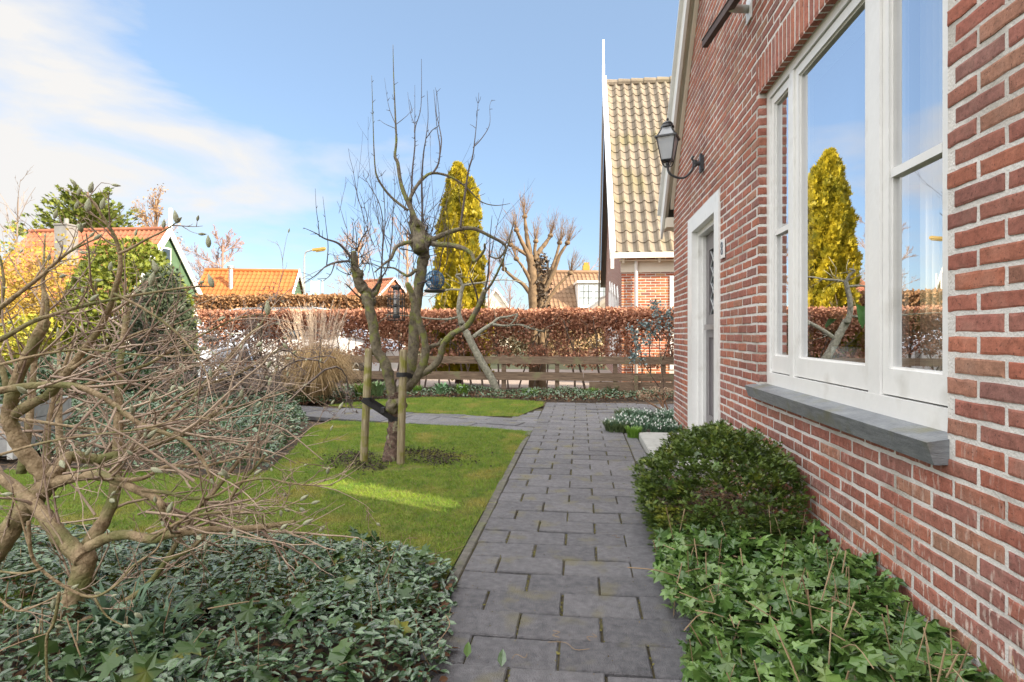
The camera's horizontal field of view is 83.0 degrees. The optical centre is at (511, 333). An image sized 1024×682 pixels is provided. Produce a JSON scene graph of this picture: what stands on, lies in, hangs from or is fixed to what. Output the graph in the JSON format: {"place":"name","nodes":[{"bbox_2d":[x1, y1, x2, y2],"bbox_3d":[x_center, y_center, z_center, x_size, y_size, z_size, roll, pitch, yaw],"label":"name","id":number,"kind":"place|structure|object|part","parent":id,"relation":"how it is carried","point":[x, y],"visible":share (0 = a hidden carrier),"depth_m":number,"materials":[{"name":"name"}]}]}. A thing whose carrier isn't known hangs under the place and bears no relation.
{"place":"outdoors","nodes":[
{"label":"outdoors","id":0,"kind":"place"},
{"bbox_2d":[0,208,203,358],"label":"house","id":1,"kind":"structure","parent":0,"point":[167,241],"depth_m":29.93,"materials":[{"name":"orange tile"}]},
{"bbox_2d":[162,247,170,267],"bbox_3d":[-17.833,-3.855,29.793,0.102,1.150,0.751,0,0,7],"label":"window","id":2,"kind":"structure","parent":1,"relation":"in","point":[168,250],"depth_m":29.95,"materials":[{"name":"white paint"}]},
{"bbox_2d":[199,265,305,307],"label":"house","id":3,"kind":"structure","parent":0,"point":[229,279],"depth_m":34.93,"materials":[{"name":"orange tile"}]},
{"bbox_2d":[0,420,531,613],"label":"lawn","id":4,"kind":"structure","parent":0,"point":[394,468],"depth_m":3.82,"materials":[{"name":"green plant"}]},
{"bbox_2d":[296,445,493,474],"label":"mulch","id":5,"kind":"object","parent":4,"relation":"on","point":[370,462],"visible":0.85,"depth_m":5.04,"materials":[{"name":"brown soil"}]},
{"bbox_2d":[0,0,678,330],"label":"sky","id":6,"kind":"structure","parent":0,"point":[243,110],"materials":[{"name":"blue"}]},
{"bbox_2d":[109,369,618,388],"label":"street","id":7,"kind":"structure","parent":0,"point":[486,383],"depth_m":13.91,"materials":[{"name":"asphalt"}]},
{"bbox_2d":[197,321,259,382],"bbox_3d":[-7.152,0.432,14.200,1.788,1.505,4.100,0,0,-20],"label":"parked car","id":8,"kind":"object","parent":7,"relation":"on","point":[207,350],"visible":0.01,"depth_m":12.52,"materials":[{"name":"silver metal"}]},
{"bbox_2d":[228,307,403,383],"bbox_3d":[-5.082,0.273,14.600,4.400,1.825,1.888,0,0,3],"label":"parked car","id":9,"kind":"object","parent":7,"relation":"on","point":[359,341],"visible":0.15,"depth_m":13.78,"materials":[{"name":"white paint"}]},
{"bbox_3d":[-5.492,-0.220,13.831,1.130,0.560,0.146,0,0,3],"label":"window","id":10,"kind":"part","parent":9,"relation":"part of","materials":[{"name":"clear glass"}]},
{"bbox_2d":[348,277,405,346],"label":"house","id":11,"kind":"structure","parent":0,"point":[394,281],"depth_m":44.14,"materials":[{"name":"orange tile"}]},
{"bbox_2d":[0,384,831,681],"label":"garden soil","id":12,"kind":"structure","parent":0,"point":[6,463],"depth_m":3.33,"materials":[{"name":"brown soil"}]},
{"bbox_2d":[0,165,39,316],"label":"bare tree","id":13,"kind":"object","parent":12,"relation":"on","point":[16,240],"visible":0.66,"depth_m":12.11,"materials":[{"name":"plant"}]},
{"bbox_2d":[0,389,71,459],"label":"planter","id":14,"kind":"object","parent":12,"relation":"on","point":[41,411],"visible":0.12,"depth_m":5.46,"materials":[{"name":"concrete"}]},
{"bbox_2d":[0,310,101,397],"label":"golden privet","id":15,"kind":"object","parent":12,"relation":"on","point":[13,342],"visible":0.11,"depth_m":9.34,"materials":[{"name":"yellow plant"}]},
{"bbox_2d":[0,222,152,366],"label":"golden shrub","id":16,"kind":"object","parent":12,"relation":"on","point":[10,276],"visible":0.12,"depth_m":11.07,"materials":[{"name":"yellow plant"}]},
{"bbox_2d":[0,348,202,413],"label":"ivy bank","id":17,"kind":"structure","parent":12,"relation":"on","point":[54,355],"depth_m":8.34,"materials":[{"name":"green plant"}]},
{"bbox_2d":[71,577,165,652],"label":"grass clump","id":18,"kind":"object","parent":12,"relation":"on","point":[103,602],"visible":0.45,"depth_m":2.00,"materials":[{"name":"green plant"}]},
{"bbox_2d":[49,236,197,394],"bbox_3d":[-6.716,-0.263,10.152,2.273,2.948,2.363,0,0,-36],"label":"yew mound","id":19,"kind":"object","parent":12,"relation":"on","point":[106,275],"visible":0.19,"depth_m":9.70,"materials":[{"name":"green plant"}]},
{"bbox_2d":[74,264,202,395],"bbox_3d":[-5.854,0.016,9.290,1.451,2.315,1.906,0,0,25],"label":"dark shrub","id":20,"kind":"object","parent":12,"relation":"on","point":[162,281],"visible":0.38,"depth_m":9.20,"materials":[{"name":"green plant"}]},
{"bbox_2d":[104,596,196,657],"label":"grass clump","id":21,"kind":"object","parent":12,"relation":"on","point":[160,629],"visible":0.37,"depth_m":1.92,"materials":[{"name":"green plant"}]},
{"bbox_2d":[31,385,310,472],"bbox_3d":[-3.492,0.899,6.501,3.035,0.450,4.851,0,0,-41],"label":"ivy","id":22,"kind":"object","parent":12,"relation":"on","point":[297,410],"visible":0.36,"depth_m":5.71,"materials":[{"name":"green plant"}]},
{"bbox_2d":[0,178,384,681],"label":"magnolia","id":23,"kind":"object","parent":12,"relation":"on","point":[49,477],"visible":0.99,"depth_m":2.08,"materials":[{"name":"brown plant"}]},
{"bbox_2d":[68,282,361,430],"bbox_3d":[-3.612,0.934,7.644,3.136,3.010,2.911,0,0,7],"label":"contorted hazel","id":24,"kind":"object","parent":12,"relation":"on","point":[189,377],"visible":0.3,"depth_m":7.49,"materials":[{"name":"brown plant"}]},
{"bbox_2d":[0,525,432,681],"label":"ivy","id":25,"kind":"object","parent":12,"relation":"on","point":[144,669],"visible":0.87,"depth_m":1.79,"materials":[{"name":"green plant"}]},
{"bbox_2d":[0,523,459,681],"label":"periwinkle","id":26,"kind":"object","parent":12,"relation":"on","point":[183,665],"visible":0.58,"depth_m":2.07,"materials":[{"name":"green plant"}]},
{"bbox_2d":[0,540,459,681],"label":"leaf litter","id":27,"kind":"object","parent":12,"relation":"on","point":[442,678],"visible":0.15,"depth_m":2.21,"materials":[{"name":"brown plant"}]},
{"bbox_2d":[0,503,462,681],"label":"cut stems","id":28,"kind":"object","parent":12,"relation":"on","point":[76,643],"visible":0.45,"depth_m":2.04,"materials":[{"name":"brown plant"}]},
{"bbox_2d":[198,333,277,394],"bbox_3d":[-5.226,0.563,10.630,1.701,1.148,0.573,0,0,2],"label":"bicycle","id":29,"kind":"object","parent":12,"relation":"on","point":[245,345],"visible":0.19,"depth_m":10.56,"materials":[{"name":"metal"}]},
{"bbox_2d":[283,385,307,401],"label":"grass clump","id":30,"kind":"object","parent":12,"relation":"on","point":[297,396],"visible":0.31,"depth_m":9.43,"materials":[{"name":"green plant"}]},
{"bbox_2d":[263,298,379,402],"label":"ornamental grass","id":31,"kind":"object","parent":12,"relation":"on","point":[329,376],"depth_m":9.38,"materials":[{"name":"plant"}]},
{"bbox_2d":[353,383,362,397],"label":"grass clump","id":32,"kind":"object","parent":12,"relation":"on","point":[359,388],"visible":0.52,"depth_m":10.10,"materials":[{"name":"green plant"}]},
{"bbox_2d":[360,348,371,462],"bbox_3d":[-1.254,0.650,4.969,0.112,1.042,0.072,0,0,7],"label":"tree stake","id":33,"kind":"object","parent":12,"relation":"on","point":[366,408],"visible":0.8,"depth_m":4.94,"materials":[{"name":"brown wood"}]},
{"bbox_2d":[361,397,397,421],"bbox_3d":[-1.126,0.652,4.993,0.367,0.225,0.136,0,0,-25],"label":"tie strap","id":34,"kind":"object","parent":33,"relation":"attached to","point":[375,405],"visible":0.74,"depth_m":4.95,"materials":[{"name":"rubber"}]},
{"bbox_2d":[371,381,384,396],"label":"grass clump","id":35,"kind":"object","parent":12,"relation":"on","point":[377,387],"visible":0.75,"depth_m":10.27,"materials":[{"name":"green plant"}]},
{"bbox_2d":[397,349,406,464],"bbox_3d":[-0.937,0.653,4.919,0.091,1.034,0.069,0,0,7],"label":"tree stake","id":36,"kind":"object","parent":12,"relation":"on","point":[401,410],"visible":0.77,"depth_m":4.89,"materials":[{"name":"brown wood"}]},
{"bbox_2d":[396,372,412,377],"bbox_3d":[-0.908,0.361,4.996,0.083,0.061,0.244,0,0,18],"label":"tie strap","id":37,"kind":"object","parent":36,"relation":"attached to","point":[406,374],"visible":0.91,"depth_m":4.89,"materials":[{"name":"rubber"}]},
{"bbox_2d":[299,56,532,462],"bbox_3d":[-0.810,-0.684,5.120,1.978,3.769,1.465,0,0,7],"label":"apple tree","id":38,"kind":"object","parent":12,"relation":"on","point":[421,241],"visible":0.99,"depth_m":5.00,"materials":[{"name":"brown plant"}]},
{"bbox_2d":[388,284,404,320],"bbox_3d":[-0.989,-0.312,4.950,0.149,0.403,0.149,0,0,7],"label":"bird feeder","id":39,"kind":"object","parent":38,"relation":"hanging from","point":[396,305],"visible":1,"depth_m":4.94,"materials":[{"name":"grey metal"}]},
{"bbox_2d":[424,270,445,292],"bbox_3d":[-0.688,-0.548,5.150,0.196,0.372,0.196,0,0,7],"label":"bird feeder","id":40,"kind":"object","parent":38,"relation":"hanging from","point":[436,281],"visible":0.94,"depth_m":5.11,"materials":[{"name":"blue metal"}]},
{"bbox_2d":[413,385,423,391],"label":"grass clump","id":41,"kind":"object","parent":12,"relation":"on","point":[416,387],"visible":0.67,"depth_m":10.98,"materials":[{"name":"green plant"}]},
{"bbox_2d":[195,295,673,390],"bbox_3d":[-1.092,0.118,12.078,12.153,2.128,1.422,0,0,7],"label":"beech hedge","id":42,"kind":"object","parent":12,"relation":"on","point":[578,320],"visible":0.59,"depth_m":11.80,"materials":[{"name":"brown plant"}]},
{"bbox_2d":[435,382,451,394],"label":"grass clump","id":43,"kind":"object","parent":12,"relation":"on","point":[438,387],"visible":0.75,"depth_m":10.60,"materials":[{"name":"green plant"}]},
{"bbox_2d":[427,161,495,383],"bbox_3d":[-1.198,-1.389,12.967,1.664,5.017,1.644,0,0,7],"label":"conifer","id":44,"kind":"object","parent":12,"relation":"on","point":[472,210],"visible":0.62,"depth_m":12.65,"materials":[{"name":"yellow plant"}]},
{"bbox_2d":[454,383,470,394],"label":"grass clump","id":45,"kind":"object","parent":12,"relation":"on","point":[464,388],"visible":0.75,"depth_m":10.62,"materials":[{"name":"green plant"}]},
{"bbox_2d":[381,261,556,395],"bbox_3d":[-0.847,-0.106,10.984,3.467,2.643,0.645,0,0,-6],"label":"leaning tree","id":46,"kind":"object","parent":12,"relation":"on","point":[486,369],"visible":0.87,"depth_m":11.02,"materials":[{"name":"brown plant"}]},
{"bbox_2d":[266,383,673,403],"bbox_3d":[-0.600,1.030,9.800,7.326,0.252,2.564,0,0,7],"label":"ivy","id":47,"kind":"object","parent":12,"relation":"on","point":[576,391],"visible":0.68,"depth_m":10.23,"materials":[{"name":"green plant"}]},
{"bbox_2d":[272,389,673,405],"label":"leaf litter","id":48,"kind":"object","parent":12,"relation":"on","point":[469,393],"visible":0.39,"depth_m":10.21,"materials":[{"name":"brown plant"}]},
{"bbox_2d":[435,431,530,613],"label":"path kerb","id":49,"kind":"structure","parent":12,"relation":"on","point":[461,562],"depth_m":3.48,"materials":[{"name":"concrete"}]},
{"bbox_2d":[522,388,536,395],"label":"grass clump","id":50,"kind":"object","parent":12,"relation":"on","point":[530,391],"visible":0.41,"depth_m":10.40,"materials":[{"name":"green plant"}]},
{"bbox_2d":[583,387,598,394],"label":"grass clump","id":51,"kind":"object","parent":12,"relation":"on","point":[592,388],"visible":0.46,"depth_m":10.70,"materials":[{"name":"green plant"}]},
{"bbox_2d":[613,407,638,417],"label":"grass clump","id":52,"kind":"object","parent":12,"relation":"on","point":[619,411],"visible":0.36,"depth_m":7.80,"materials":[{"name":"green plant"}]},
{"bbox_2d":[620,406,638,415],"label":"snowdrop clump","id":53,"kind":"object","parent":12,"relation":"on","point":[629,410],"visible":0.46,"depth_m":7.61,"materials":[{"name":"white plant"}]},
{"bbox_2d":[623,414,644,423],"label":"snowdrop clump","id":54,"kind":"object","parent":12,"relation":"on","point":[635,417],"visible":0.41,"depth_m":6.89,"materials":[{"name":"white plant"}]},
{"bbox_2d":[624,418,650,431],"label":"snowdrop clump","id":55,"kind":"object","parent":12,"relation":"on","point":[639,424],"visible":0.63,"depth_m":6.50,"materials":[{"name":"green plant"}]},
{"bbox_2d":[631,407,653,419],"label":"snowdrop clump","id":56,"kind":"object","parent":12,"relation":"on","point":[637,413],"visible":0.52,"depth_m":7.34,"materials":[{"name":"white plant"}]},
{"bbox_2d":[625,299,673,394],"bbox_3d":[2.362,0.253,9.768,0.898,1.661,0.353,0,0,1],"label":"eucalyptus","id":57,"kind":"object","parent":12,"relation":"on","point":[635,355],"visible":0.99,"depth_m":9.79,"materials":[{"name":"green plant"}]},
{"bbox_2d":[638,415,660,428],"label":"snowdrop clump","id":58,"kind":"object","parent":12,"relation":"on","point":[653,420],"visible":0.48,"depth_m":6.79,"materials":[{"name":"green plant"}]},
{"bbox_2d":[637,386,672,410],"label":"hydrangea","id":59,"kind":"object","parent":12,"relation":"on","point":[664,401],"visible":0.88,"depth_m":8.16,"materials":[{"name":"brown plant"}]},
{"bbox_2d":[649,410,666,419],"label":"snowdrop clump","id":60,"kind":"object","parent":12,"relation":"on","point":[655,414],"visible":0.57,"depth_m":7.23,"materials":[{"name":"green plant"}]},
{"bbox_2d":[648,420,669,432],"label":"snowdrop clump","id":61,"kind":"object","parent":12,"relation":"on","point":[656,427],"visible":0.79,"depth_m":6.39,"materials":[{"name":"green plant"}]},
{"bbox_2d":[654,409,673,420],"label":"snowdrop clump","id":62,"kind":"object","parent":12,"relation":"on","point":[670,416],"visible":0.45,"depth_m":7.17,"materials":[{"name":"white plant"}]},
{"bbox_2d":[654,407,673,414],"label":"snowdrop clump","id":63,"kind":"object","parent":12,"relation":"on","point":[659,410],"visible":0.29,"depth_m":7.51,"materials":[{"name":"white plant"}]},
{"bbox_2d":[655,417,673,425],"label":"snowdrop clump","id":64,"kind":"object","parent":12,"relation":"on","point":[663,421],"visible":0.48,"depth_m":6.73,"materials":[{"name":"green plant"}]},
{"bbox_2d":[665,418,678,426],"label":"snowdrop clump","id":65,"kind":"object","parent":12,"relation":"on","point":[671,421],"visible":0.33,"depth_m":6.74,"materials":[{"name":"white plant"}]},
{"bbox_2d":[663,421,683,432],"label":"snowdrop clump","id":66,"kind":"object","parent":12,"relation":"on","point":[670,428],"visible":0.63,"depth_m":6.41,"materials":[{"name":"green plant"}]},
{"bbox_2d":[638,432,719,480],"bbox_3d":[1.501,1.109,5.362,0.496,0.122,1.545,0,0,7],"label":"door step","id":67,"kind":"object","parent":12,"relation":"on","point":[648,441],"depth_m":5.66,"materials":[{"name":"concrete"}]},
{"bbox_2d":[622,417,816,578],"bbox_3d":[1.064,0.811,3.201,0.910,0.656,1.483,0,0,7],"label":"yew shrub","id":68,"kind":"object","parent":12,"relation":"on","point":[709,436],"visible":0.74,"depth_m":2.90,"materials":[{"name":"green plant"}]},
{"bbox_2d":[642,439,799,537],"bbox_3d":[1.093,0.858,3.062,0.794,0.542,0.878,0,0,7],"label":"climbing ivy","id":69,"kind":"object","parent":68,"relation":"attached to","point":[772,521],"visible":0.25,"depth_m":2.86,"materials":[{"name":"green plant"}]},
{"bbox_2d":[658,475,807,666],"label":"leaf litter","id":70,"kind":"object","parent":12,"relation":"on","point":[715,483],"visible":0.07,"depth_m":3.94,"materials":[{"name":"brown plant"}]},
{"bbox_2d":[627,504,1018,681],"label":"cut stems","id":71,"kind":"object","parent":12,"relation":"on","point":[955,657],"visible":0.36,"depth_m":1.78,"materials":[{"name":"brown plant"}]},
{"bbox_2d":[646,510,1002,681],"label":"ivy","id":72,"kind":"object","parent":12,"relation":"on","point":[757,582],"visible":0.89,"depth_m":1.90,"materials":[{"name":"green plant"}]},
{"bbox_2d":[328,396,544,416],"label":"lawn","id":73,"kind":"structure","parent":0,"point":[455,407],"depth_m":8.78,"materials":[{"name":"green plant"}]},
{"bbox_2d":[193,402,740,681],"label":"garden path","id":74,"kind":"structure","parent":0,"point":[629,641],"depth_m":2.69,"materials":[{"name":"grey stone"}]},
{"bbox_2d":[497,649,505,666],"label":"fallen leaf","id":75,"kind":"object","parent":74,"relation":"on","point":[501,659],"visible":1,"depth_m":1.93,"materials":[{"name":"green plant"}]},
{"bbox_2d":[437,535,618,657],"bbox_3d":[0.319,1.084,2.477,0.483,0.040,1.392,0,0,38],"label":"fallen leaf","id":76,"kind":"object","parent":74,"relation":"on","point":[467,650],"depth_m":1.99,"materials":[{"name":"green plant"}]},
{"bbox_2d":[431,409,653,680],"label":"joint moss","id":77,"kind":"object","parent":74,"relation":"on","point":[557,652],"visible":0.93,"depth_m":2.73,"materials":[{"name":"green plant"}]},
{"bbox_2d":[429,413,681,676],"bbox_3d":[0.516,1.102,4.720,1.039,0.014,7.695,0,0,7],"label":"path debris","id":78,"kind":"object","parent":74,"relation":"on","point":[544,554],"visible":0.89,"depth_m":3.03,"materials":[{"name":"brown plant"}]},
{"bbox_2d":[604,416,626,426],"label":"snowdrop clump","id":79,"kind":"object","parent":74,"relation":"on","point":[618,420],"visible":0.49,"depth_m":6.66,"materials":[{"name":"white plant"}]},
{"bbox_2d":[600,419,632,432],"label":"grass clump","id":80,"kind":"object","parent":74,"relation":"on","point":[616,428],"visible":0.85,"depth_m":6.50,"materials":[{"name":"green plant"}]},
{"bbox_2d":[614,411,634,421],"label":"snowdrop clump","id":81,"kind":"object","parent":74,"relation":"on","point":[621,414],"visible":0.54,"depth_m":7.08,"materials":[{"name":"white plant"}]},
{"bbox_2d":[624,425,641,438],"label":"grass clump","id":82,"kind":"object","parent":74,"relation":"on","point":[634,431],"visible":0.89,"depth_m":6.14,"materials":[{"name":"green plant"}]},
{"bbox_2d":[485,288,511,346],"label":"house","id":83,"kind":"structure","parent":0,"point":[496,297],"depth_m":48.00,"materials":[{"name":"paint"}]},
{"bbox_2d":[418,335,621,369],"bbox_3d":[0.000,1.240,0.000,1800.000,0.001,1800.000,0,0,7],"label":"ground","id":84,"kind":"structure","parent":0,"point":[551,366],"depth_m":21.06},
{"bbox_2d":[0,184,147,251],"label":"conifer","id":85,"kind":"object","parent":84,"relation":"on","point":[66,197],"visible":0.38,"depth_m":40.66,"materials":[{"name":"green plant"}]},
{"bbox_2d":[131,183,189,254],"bbox_3d":[-24.897,-4.529,40.585,3.709,11.305,6.377,0,0,-19],"label":"bare tree","id":86,"kind":"object","parent":84,"relation":"on","point":[155,208],"visible":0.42,"depth_m":39.82,"materials":[{"name":"orange plant"}]},
{"bbox_2d":[183,224,243,279],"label":"bare tree","id":87,"kind":"object","parent":84,"relation":"on","point":[223,250],"visible":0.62,"depth_m":44.14,"materials":[{"name":"plant"}]},
{"bbox_2d":[192,292,410,346],"bbox_3d":[-7.479,-0.138,20.994,8.014,2.725,1.303,0,0,0],"label":"hedge","id":88,"kind":"object","parent":84,"relation":"on","point":[382,301],"visible":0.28,"depth_m":20.61,"materials":[{"name":"brown plant"}]},
{"bbox_2d":[303,247,325,294],"bbox_3d":[-8.889,-1.374,26.000,0.995,4.988,0.220,0,0,0],"label":"street lamp","id":89,"kind":"object","parent":84,"relation":"on","point":[320,249],"visible":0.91,"depth_m":25.96,"materials":[{"name":"white metal"}]},
{"bbox_2d":[310,280,322,294],"bbox_3d":[-8.436,-0.587,25.000,0.546,3.413,0.060,0,0,0],"label":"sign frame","id":90,"kind":"object","parent":84,"relation":"on","point":[314,286],"visible":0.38,"depth_m":24.98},
{"bbox_2d":[328,222,385,295],"bbox_3d":[-7.966,-2.460,30.614,3.133,7.168,4.042,0,0,7],"label":"bare tree","id":91,"kind":"object","parent":84,"relation":"on","point":[366,256],"visible":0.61,"depth_m":29.93,"materials":[{"name":"brown plant"}]},
{"bbox_2d":[365,210,433,347],"bbox_3d":[-5.709,-2.971,32.068,3.586,8.190,5.634,0,0,32],"label":"bare tree","id":92,"kind":"object","parent":84,"relation":"on","point":[406,265],"visible":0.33,"depth_m":32.32,"materials":[{"name":"plant"}]},
{"bbox_2d":[279,354,673,396],"bbox_3d":[-0.157,0.819,11.078,9.060,0.802,0.175,0,0,7],"label":"rail fence","id":93,"kind":"object","parent":84,"relation":"on","point":[556,376],"visible":0.52,"depth_m":10.94,"materials":[{"name":"brown wood"}]},
{"bbox_2d":[482,239,498,308],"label":"bare tree","id":94,"kind":"object","parent":84,"relation":"on","point":[488,295],"visible":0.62,"depth_m":36.02,"materials":[{"name":"brown plant"}]},
{"bbox_2d":[407,317,604,356],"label":"hedge","id":95,"kind":"object","parent":84,"relation":"on","point":[511,340],"visible":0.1,"depth_m":23.75,"materials":[{"name":"brown plant"}]},
{"bbox_2d":[486,270,525,346],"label":"bare tree","id":96,"kind":"object","parent":84,"relation":"on","point":[509,298],"visible":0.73,"depth_m":39.91,"materials":[{"name":"brown plant"}]},
{"bbox_2d":[488,188,587,387],"bbox_3d":[0.575,-0.900,12.580,2.142,4.829,0.934,0,0,-7],"label":"pollard tree","id":97,"kind":"object","parent":84,"relation":"on","point":[539,282],"visible":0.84,"depth_m":12.58,"materials":[{"name":"brown wood"}]},
{"bbox_2d":[598,39,673,381],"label":"brick house","id":98,"kind":"structure","parent":84,"relation":"on","point":[636,259],"depth_m":14.69,"materials":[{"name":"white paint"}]},
{"bbox_2d":[609,282,618,366],"bbox_3d":[2.881,-0.419,16.450,0.056,2.478,4.506,0,0,7],"label":"arched window frame","id":99,"kind":"structure","parent":98,"relation":"in","point":[613,293],"depth_m":16.16,"materials":[{"name":"white paint"}]},
{"bbox_2d":[670,275,673,368],"bbox_3d":[4.052,-0.250,13.189,0.895,2.140,0.090,0,0,7],"label":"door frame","id":100,"kind":"structure","parent":98,"relation":"in","point":[671,277],"depth_m":13.19,"materials":[{"name":"white paint"}]},
{"bbox_2d":[657,0,1023,681],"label":"brick house","id":101,"kind":"structure","parent":84,"relation":"on","point":[869,154],"depth_m":2.29,"materials":[{"name":"brick"}]},
{"bbox_2d":[654,118,703,178],"bbox_3d":[1.542,-1.716,5.338,0.430,0.576,0.220,0,0,20],"label":"wall lantern","id":102,"kind":"object","parent":101,"relation":"attached to","point":[667,137],"depth_m":5.33,"materials":[{"name":"black metal"}]},
{"bbox_2d":[704,231,713,423],"bbox_3d":[1.879,0.014,5.312,0.080,1.952,0.851,0,0,7],"label":"door","id":103,"kind":"structure","parent":101,"relation":"in","point":[709,327],"depth_m":5.60,"materials":[{"name":"grey paint"}]},
{"bbox_2d":[701,0,751,47],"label":"wall bracket","id":104,"kind":"object","parent":101,"relation":"attached to","point":[728,9],"depth_m":3.91,"materials":[{"name":"metal"}]},
{"bbox_2d":[825,319,831,327],"bbox_3d":[1.683,0.029,2.866,0.345,0.382,0.228,0,0,-17],"label":"flower pot","id":105,"kind":"object","parent":101,"relation":"on","point":[828,322],"depth_m":2.82,"materials":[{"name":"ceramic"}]},
{"bbox_2d":[767,0,947,431],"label":"window","id":106,"kind":"structure","parent":101,"relation":"in","point":[857,121],"depth_m":2.46,"materials":[{"name":"white paint"}]},
{"bbox_2d":[527,262,621,356],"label":"house","id":107,"kind":"structure","parent":0,"point":[577,288],"depth_m":31.93,"materials":[{"name":"brown tile"}]},
{"bbox_2d":[589,295,621,356],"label":"house","id":108,"kind":"structure","parent":0,"point":[602,302],"depth_m":26.00,"materials":[{"name":"beige paint"}]}
]}

